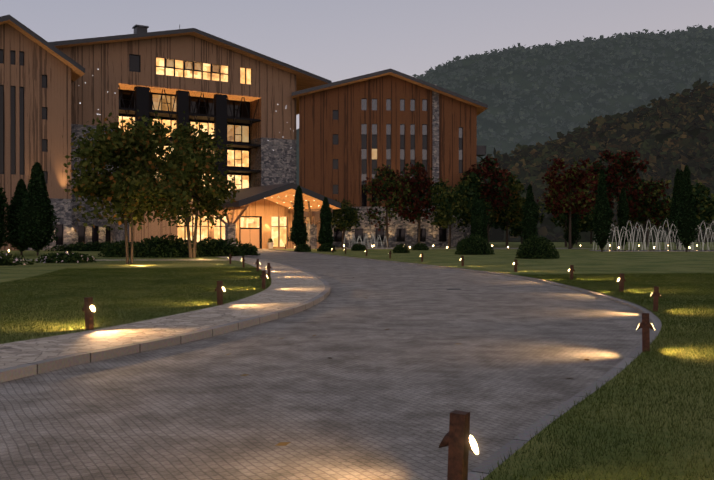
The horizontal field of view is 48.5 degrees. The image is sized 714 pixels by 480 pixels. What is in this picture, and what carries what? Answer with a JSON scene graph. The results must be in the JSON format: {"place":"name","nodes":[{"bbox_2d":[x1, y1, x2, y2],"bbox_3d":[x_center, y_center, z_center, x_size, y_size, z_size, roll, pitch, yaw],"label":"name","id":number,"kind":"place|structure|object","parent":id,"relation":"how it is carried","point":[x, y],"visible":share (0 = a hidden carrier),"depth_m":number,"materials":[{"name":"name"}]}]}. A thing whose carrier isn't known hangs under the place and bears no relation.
{"place":"outdoors","nodes":[
{"label":"outdoors","id":0,"kind":"place"},
{"bbox_2d":[0,15,84,249],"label":"building","id":1,"kind":"structure","parent":0,"point":[38,73],"depth_m":87.62,"materials":[{"name":"brown wood"}]},
{"bbox_2d":[0,250,253,282],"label":"lawn","id":2,"kind":"structure","parent":0,"point":[12,272],"depth_m":43.18,"materials":[{"name":"green plant"}]},
{"bbox_2d":[0,187,10,248],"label":"conifer","id":3,"kind":"object","parent":2,"relation":"on","point":[4,239],"visible":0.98,"depth_m":61.02,"materials":[{"name":"green plant"}]},
{"bbox_2d":[4,178,29,254],"bbox_3d":[-26.414,-1.793,62.635,2.713,6.181,2.666,0,0,-2],"label":"conifer","id":4,"kind":"object","parent":2,"relation":"on","point":[18,199],"visible":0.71,"depth_m":61.97,"materials":[{"name":"green plant"}]},
{"bbox_2d":[0,251,34,265],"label":"flowering bush","id":5,"kind":"object","parent":2,"relation":"on","point":[6,259],"visible":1,"depth_m":42.00,"materials":[{"name":"green plant"}]},
{"bbox_2d":[17,162,59,255],"bbox_3d":[-24.597,-2.360,61.213,3.092,7.336,2.967,0,1,37],"label":"conifer","id":6,"kind":"object","parent":2,"relation":"on","point":[36,229],"visible":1,"depth_m":60.56,"materials":[{"name":"green plant"}]},
{"bbox_2d":[36,251,96,262],"bbox_3d":[-17.003,1.006,46.384,3.601,0.762,2.494,0,0,-2],"label":"flowering bush","id":7,"kind":"object","parent":2,"relation":"on","point":[65,257],"visible":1,"depth_m":45.86,"materials":[{"name":"green plant"}]},
{"bbox_2d":[45,241,129,250],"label":"hedge","id":8,"kind":"object","parent":2,"relation":"on","point":[90,246],"visible":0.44,"depth_m":76.77,"materials":[{"name":"green plant"}]},
{"bbox_2d":[82,297,94,329],"bbox_3d":[-4.586,1.285,13.580,0.257,0.610,0.104,-2,0,32],"label":"bollard","id":9,"kind":"object","parent":2,"relation":"on","point":[88,308],"visible":0.96,"depth_m":13.54,"materials":[{"name":"wood"}]},
{"bbox_2d":[98,240,139,257],"bbox_3d":[-17.055,0.646,57.487,3.736,1.360,2.751,0,0,-2],"label":"shrub","id":10,"kind":"object","parent":2,"relation":"on","point":[117,249],"visible":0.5,"depth_m":56.74,"materials":[{"name":"green plant"}]},
{"bbox_2d":[62,110,204,263],"bbox_3d":[-12.683,-2.826,43.946,6.410,8.518,7.733,0,0,31],"label":"tree","id":11,"kind":"object","parent":2,"relation":"on","point":[131,152],"visible":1,"depth_m":42.87,"materials":[{"name":"green plant"}]},
{"bbox_2d":[0,266,271,343],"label":"lawn grass","id":12,"kind":"structure","parent":2,"relation":"on","point":[49,304],"depth_m":21.12,"materials":[{"name":"green plant"}]},
{"bbox_2d":[266,263,271,275],"bbox_3d":[-3.354,1.169,30.194,0.257,0.610,0.104,-2,2,-8],"label":"bollard","id":13,"kind":"object","parent":12,"relation":"on","point":[268,267],"visible":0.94,"depth_m":30.14,"materials":[{"name":"wood"}]},
{"bbox_2d":[18,259,267,260],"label":"cross path","id":14,"kind":"structure","parent":2,"relation":"on","point":[177,259],"depth_m":51.55,"materials":[{"name":"grey stone"}]},
{"bbox_2d":[128,233,206,257],"bbox_3d":[-13.770,0.421,56.960,5.884,1.834,3.307,0,0,-2],"label":"shrub","id":15,"kind":"object","parent":2,"relation":"on","point":[157,247],"visible":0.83,"depth_m":56.27,"materials":[{"name":"green plant"}]},
{"bbox_2d":[155,111,241,257],"bbox_3d":[-11.159,-3.815,54.529,6.530,10.360,5.832,0,0,-2],"label":"tree","id":16,"kind":"object","parent":2,"relation":"on","point":[211,193],"visible":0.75,"depth_m":53.92,"materials":[{"name":"green plant"}]},
{"bbox_2d":[191,237,245,256],"bbox_3d":[-10.702,0.547,59.703,4.993,1.569,2.942,0,0,-2],"label":"shrub","id":17,"kind":"object","parent":2,"relation":"on","point":[214,247],"visible":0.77,"depth_m":58.97,"materials":[{"name":"green plant"}]},
{"bbox_2d":[215,281,224,304],"bbox_3d":[-3.178,1.252,18.393,0.257,0.610,0.104,0,2,19],"label":"bollard","id":18,"kind":"object","parent":2,"relation":"on","point":[219,288],"visible":0.92,"depth_m":18.35,"materials":[{"name":"wood"}]},
{"bbox_2d":[241,256,245,267],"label":"bollard","id":19,"kind":"object","parent":2,"relation":"on","point":[243,260],"visible":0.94,"depth_m":38.77,"materials":[{"name":"wood"}]},
{"bbox_2d":[237,243,259,255],"bbox_3d":[-8.830,0.736,62.720,2.448,1.093,2.153,0,0,-2],"label":"shrub","id":20,"kind":"object","parent":2,"relation":"on","point":[251,249],"visible":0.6,"depth_m":62.27,"materials":[{"name":"green plant"}]},
{"bbox_2d":[255,259,259,271],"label":"bollard","id":21,"kind":"object","parent":2,"relation":"on","point":[257,263],"visible":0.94,"depth_m":34.71,"materials":[{"name":"wood"}]},
{"bbox_2d":[260,270,267,288],"bbox_3d":[-2.787,1.214,23.724,0.257,0.610,0.104,1,-2,0],"label":"bollard","id":22,"kind":"object","parent":2,"relation":"on","point":[263,276],"visible":0.96,"depth_m":23.68,"materials":[{"name":"wood"}]},
{"bbox_2d":[0,256,324,368],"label":"pavement","id":23,"kind":"structure","parent":0,"point":[288,287],"depth_m":14.53,"materials":[{"name":"grey stone"}]},
{"bbox_2d":[110,183,340,248],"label":"entrance pavilion","id":24,"kind":"structure","parent":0,"point":[259,217],"depth_m":94.41,"materials":[{"name":"beige wood"}]},
{"bbox_2d":[0,248,659,479],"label":"road cobbles","id":25,"kind":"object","parent":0,"point":[352,389],"visible":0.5,"depth_m":9.20,"materials":[{"name":"grey stone"}]},
{"bbox_2d":[0,256,329,382],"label":"kerb","id":26,"kind":"structure","parent":25,"relation":"on","point":[31,369],"depth_m":11.97,"materials":[{"name":"concrete"}]},
{"bbox_2d":[267,238,273,248],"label":"potted plant","id":27,"kind":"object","parent":25,"relation":"on","point":[270,245],"depth_m":97.51,"materials":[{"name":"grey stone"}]},
{"bbox_2d":[226,271,589,445],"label":"fallen leaves","id":28,"kind":"object","parent":25,"relation":"on","point":[282,444],"visible":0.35,"depth_m":6.63,"materials":[{"name":"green plant"}]},
{"bbox_2d":[267,249,661,479],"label":"kerb","id":29,"kind":"structure","parent":25,"relation":"on","point":[513,444],"depth_m":8.57,"materials":[{"name":"concrete"}]},
{"bbox_2d":[0,0,713,129],"label":"sky","id":30,"kind":"structure","parent":0,"point":[333,40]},
{"bbox_2d":[292,68,487,246],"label":"hotel wing","id":31,"kind":"structure","parent":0,"point":[354,132],"depth_m":109.51,"materials":[{"name":"brown wood"}]},
{"bbox_2d":[439,410,478,479],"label":"bollard","id":32,"kind":"object","parent":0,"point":[458,440],"visible":1,"depth_m":4.98,"materials":[{"name":"wood"}]},
{"bbox_2d":[274,249,713,313],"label":"lawn","id":33,"kind":"structure","parent":0,"point":[585,261],"depth_m":51.03,"materials":[{"name":"green plant"}]},
{"bbox_2d":[288,185,308,245],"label":"conifer","id":34,"kind":"object","parent":33,"relation":"on","point":[298,235],"visible":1,"depth_m":79.44,"materials":[{"name":"green plant"}]},
{"bbox_2d":[294,243,310,251],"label":"shrub","id":35,"kind":"object","parent":33,"relation":"on","point":[303,247],"visible":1,"depth_m":76.93,"materials":[{"name":"green plant"}]},
{"bbox_2d":[316,196,334,244],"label":"conifer","id":36,"kind":"object","parent":33,"relation":"on","point":[325,233],"visible":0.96,"depth_m":80.03,"materials":[{"name":"green plant"}]},
{"bbox_2d":[317,243,335,251],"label":"shrub","id":37,"kind":"object","parent":33,"relation":"on","point":[326,247],"visible":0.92,"depth_m":77.44,"materials":[{"name":"green plant"}]},
{"bbox_2d":[351,243,366,250],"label":"ball shrub","id":38,"kind":"object","parent":33,"relation":"on","point":[358,247],"visible":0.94,"depth_m":81.60,"materials":[{"name":"green plant"}]},
{"bbox_2d":[342,231,393,248],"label":"fountain","id":39,"kind":"object","parent":33,"relation":"on","point":[368,247],"visible":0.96,"depth_m":96.21,"materials":[{"name":"liquid"}]},
{"bbox_2d":[392,243,409,252],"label":"ball shrub","id":40,"kind":"object","parent":33,"relation":"on","point":[401,248],"visible":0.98,"depth_m":70.77,"materials":[{"name":"green plant"}]},
{"bbox_2d":[411,242,428,249],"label":"ball shrub","id":41,"kind":"object","parent":33,"relation":"on","point":[420,246],"visible":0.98,"depth_m":83.76,"materials":[{"name":"green plant"}]},
{"bbox_2d":[460,256,464,265],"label":"bollard","id":42,"kind":"object","parent":33,"relation":"on","point":[462,259],"visible":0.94,"depth_m":41.86,"materials":[{"name":"wood"}]},
{"bbox_2d":[454,234,494,254],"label":"ball shrub","id":43,"kind":"object","parent":33,"relation":"on","point":[474,245],"visible":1,"depth_m":65.52,"materials":[{"name":"green plant"}]},
{"bbox_2d":[470,189,483,238],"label":"conifer","id":44,"kind":"object","parent":33,"relation":"on","point":[476,217],"visible":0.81,"depth_m":85.10,"materials":[{"name":"green plant"}]},
{"bbox_2d":[513,259,517,271],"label":"bollard","id":45,"kind":"object","parent":33,"relation":"on","point":[515,263],"visible":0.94,"depth_m":35.61,"materials":[{"name":"wood"}]},
{"bbox_2d":[521,184,538,242],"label":"conifer","id":46,"kind":"object","parent":33,"relation":"on","point":[530,215],"visible":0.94,"depth_m":85.19,"materials":[{"name":"green plant"}]},
{"bbox_2d":[515,235,559,258],"bbox_3d":[12.605,0.505,55.471,3.077,1.725,3.036,0,0,-2],"label":"ball shrub","id":47,"kind":"object","parent":33,"relation":"on","point":[535,247],"visible":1,"depth_m":54.68,"materials":[{"name":"green plant"}]},
{"bbox_2d":[568,265,574,279],"bbox_3d":[7.892,1.226,29.174,0.257,0.610,0.104,2,0,-1],"label":"bollard","id":48,"kind":"object","parent":33,"relation":"on","point":[571,269],"visible":0.92,"depth_m":29.12,"materials":[{"name":"wood"}]},
{"bbox_2d":[480,272,713,479],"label":"lawn grass","id":49,"kind":"structure","parent":33,"relation":"on","point":[646,415],"depth_m":7.45,"materials":[{"name":"green plant"}]},
{"bbox_2d":[592,169,612,251],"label":"conifer","id":50,"kind":"object","parent":33,"relation":"on","point":[602,217],"visible":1,"depth_m":75.39,"materials":[{"name":"green plant"}]},
{"bbox_2d":[617,273,625,291],"bbox_3d":[7.656,1.270,22.958,0.257,0.610,0.104,2,1,-10],"label":"bollard","id":51,"kind":"object","parent":33,"relation":"on","point":[621,279],"visible":0.96,"depth_m":22.91,"materials":[{"name":"wood"}]},
{"bbox_2d":[637,313,654,351],"bbox_3d":[4.130,1.351,11.344,0.257,0.610,0.104,-1,-1,20],"label":"bollard","id":52,"kind":"object","parent":33,"relation":"on","point":[645,325],"visible":0.96,"depth_m":11.30,"materials":[{"name":"wood"}]},
{"bbox_2d":[589,218,713,251],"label":"fountain","id":53,"kind":"object","parent":33,"relation":"on","point":[667,250],"visible":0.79,"depth_m":79.19,"materials":[{"name":"liquid"}]},
{"bbox_2d":[650,286,661,314],"bbox_3d":[6.487,1.310,17.220,0.257,0.610,0.104,2,0,20],"label":"bollard","id":54,"kind":"object","parent":33,"relation":"on","point":[655,294],"visible":0.94,"depth_m":17.18,"materials":[{"name":"wood"}]},
{"bbox_2d":[668,168,681,248],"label":"conifer","id":55,"kind":"object","parent":33,"relation":"on","point":[676,195],"visible":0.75,"depth_m":88.90,"materials":[{"name":"green plant"}]},
{"bbox_2d":[674,165,698,251],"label":"conifer","id":56,"kind":"object","parent":33,"relation":"on","point":[686,227],"visible":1,"depth_m":75.64,"materials":[{"name":"green plant"}]},
{"bbox_2d":[296,24,713,184],"bbox_3d":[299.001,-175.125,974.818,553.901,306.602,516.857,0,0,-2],"label":"forest hill","id":57,"kind":"structure","parent":0,"point":[699,32],"depth_m":1020.92,"materials":[{"name":"green plant"}]},
{"bbox_2d":[335,242,713,248],"bbox_3d":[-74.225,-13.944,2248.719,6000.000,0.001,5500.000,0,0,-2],"label":"ground","id":58,"kind":"structure","parent":0,"point":[556,244],"depth_m":126.13,"materials":[{"name":"green plant"}]},
{"bbox_2d":[49,24,331,244],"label":"hotel building","id":59,"kind":"structure","parent":58,"relation":"on","point":[235,92],"depth_m":102.36,"materials":[{"name":"brown wood"}]},
{"bbox_2d":[330,198,363,248],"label":"tree","id":60,"kind":"object","parent":58,"relation":"on","point":[350,218],"visible":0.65,"depth_m":98.32,"materials":[{"name":"green plant"}]},
{"bbox_2d":[362,164,413,246],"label":"tree","id":61,"kind":"object","parent":58,"relation":"on","point":[395,186],"visible":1,"depth_m":97.29,"materials":[{"name":"green plant"}]},
{"bbox_2d":[398,156,437,243],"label":"tree","id":62,"kind":"object","parent":58,"relation":"on","point":[421,182],"visible":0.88,"depth_m":99.31,"materials":[{"name":"red plant"}]},
{"bbox_2d":[424,178,472,248],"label":"tree","id":63,"kind":"object","parent":58,"relation":"on","point":[447,207],"visible":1,"depth_m":97.32,"materials":[{"name":"green plant"}]},
{"bbox_2d":[452,171,496,232],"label":"tree","id":64,"kind":"object","parent":58,"relation":"on","point":[466,188],"visible":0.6,"depth_m":103.10,"materials":[{"name":"green plant"}]},
{"bbox_2d":[460,156,512,245],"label":"red tree","id":65,"kind":"object","parent":58,"relation":"on","point":[489,170],"visible":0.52,"depth_m":107.49,"materials":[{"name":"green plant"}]},
{"bbox_2d":[486,193,523,232],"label":"tree","id":66,"kind":"object","parent":58,"relation":"on","point":[500,224],"visible":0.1,"depth_m":131.82,"materials":[{"name":"green plant"}]},
{"bbox_2d":[489,173,527,246],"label":"tree","id":67,"kind":"object","parent":58,"relation":"on","point":[513,208],"visible":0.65,"depth_m":111.49,"materials":[{"name":"green plant"}]},
{"bbox_2d":[509,197,543,243],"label":"tree","id":68,"kind":"object","parent":58,"relation":"on","point":[515,232],"visible":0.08,"depth_m":147.00,"materials":[{"name":"green plant"}]},
{"bbox_2d":[539,193,590,246],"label":"tree","id":69,"kind":"object","parent":58,"relation":"on","point":[561,217],"visible":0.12,"depth_m":112.83,"materials":[{"name":"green plant"}]},
{"bbox_2d":[537,156,599,248],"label":"red tree","id":70,"kind":"object","parent":58,"relation":"on","point":[559,186],"visible":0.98,"depth_m":95.02,"materials":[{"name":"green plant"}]},
{"bbox_2d":[563,188,580,247],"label":"conifer","id":71,"kind":"object","parent":58,"relation":"on","point":[575,235],"visible":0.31,"depth_m":101.45,"materials":[{"name":"green plant"}]},
{"bbox_2d":[557,192,594,244],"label":"tree","id":72,"kind":"object","parent":58,"relation":"on","point":[587,223],"visible":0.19,"depth_m":135.21,"materials":[{"name":"green plant"}]},
{"bbox_2d":[579,204,616,243],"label":"tree","id":73,"kind":"object","parent":58,"relation":"on","point":[584,230],"visible":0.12,"depth_m":145.66,"materials":[{"name":"green plant"}]},
{"bbox_2d":[586,149,650,247],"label":"red tree","id":74,"kind":"object","parent":58,"relation":"on","point":[618,168],"visible":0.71,"depth_m":105.14,"materials":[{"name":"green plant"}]},
{"bbox_2d":[614,187,632,248],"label":"conifer","id":75,"kind":"object","parent":58,"relation":"on","point":[623,211],"visible":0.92,"depth_m":98.72,"materials":[{"name":"green plant"}]},
{"bbox_2d":[616,185,667,243],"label":"tree","id":76,"kind":"object","parent":58,"relation":"on","point":[643,226],"visible":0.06,"depth_m":142.19,"materials":[{"name":"green plant"}]},
{"bbox_2d":[626,177,671,246],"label":"tree","id":77,"kind":"object","parent":58,"relation":"on","point":[646,211],"visible":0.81,"depth_m":110.44,"materials":[{"name":"green plant"}]},
{"bbox_2d":[650,194,672,243],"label":"tree","id":78,"kind":"object","parent":58,"relation":"on","point":[665,203],"visible":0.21,"depth_m":145.74,"materials":[{"name":"green plant"}]},
{"bbox_2d":[691,180,713,243],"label":"tree","id":79,"kind":"object","parent":58,"relation":"on","point":[702,201],"visible":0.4,"depth_m":141.97,"materials":[{"name":"green plant"}]},
{"bbox_2d":[700,194,713,242],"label":"tree","id":80,"kind":"object","parent":58,"relation":"on","point":[703,226],"visible":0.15,"depth_m":155.79,"materials":[{"name":"green plant"}]},
{"bbox_2d":[477,78,713,241],"bbox_3d":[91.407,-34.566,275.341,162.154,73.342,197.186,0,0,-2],"label":"hill","id":81,"kind":"structure","parent":0,"point":[583,145],"depth_m":295.28,"materials":[{"name":"green plant"}]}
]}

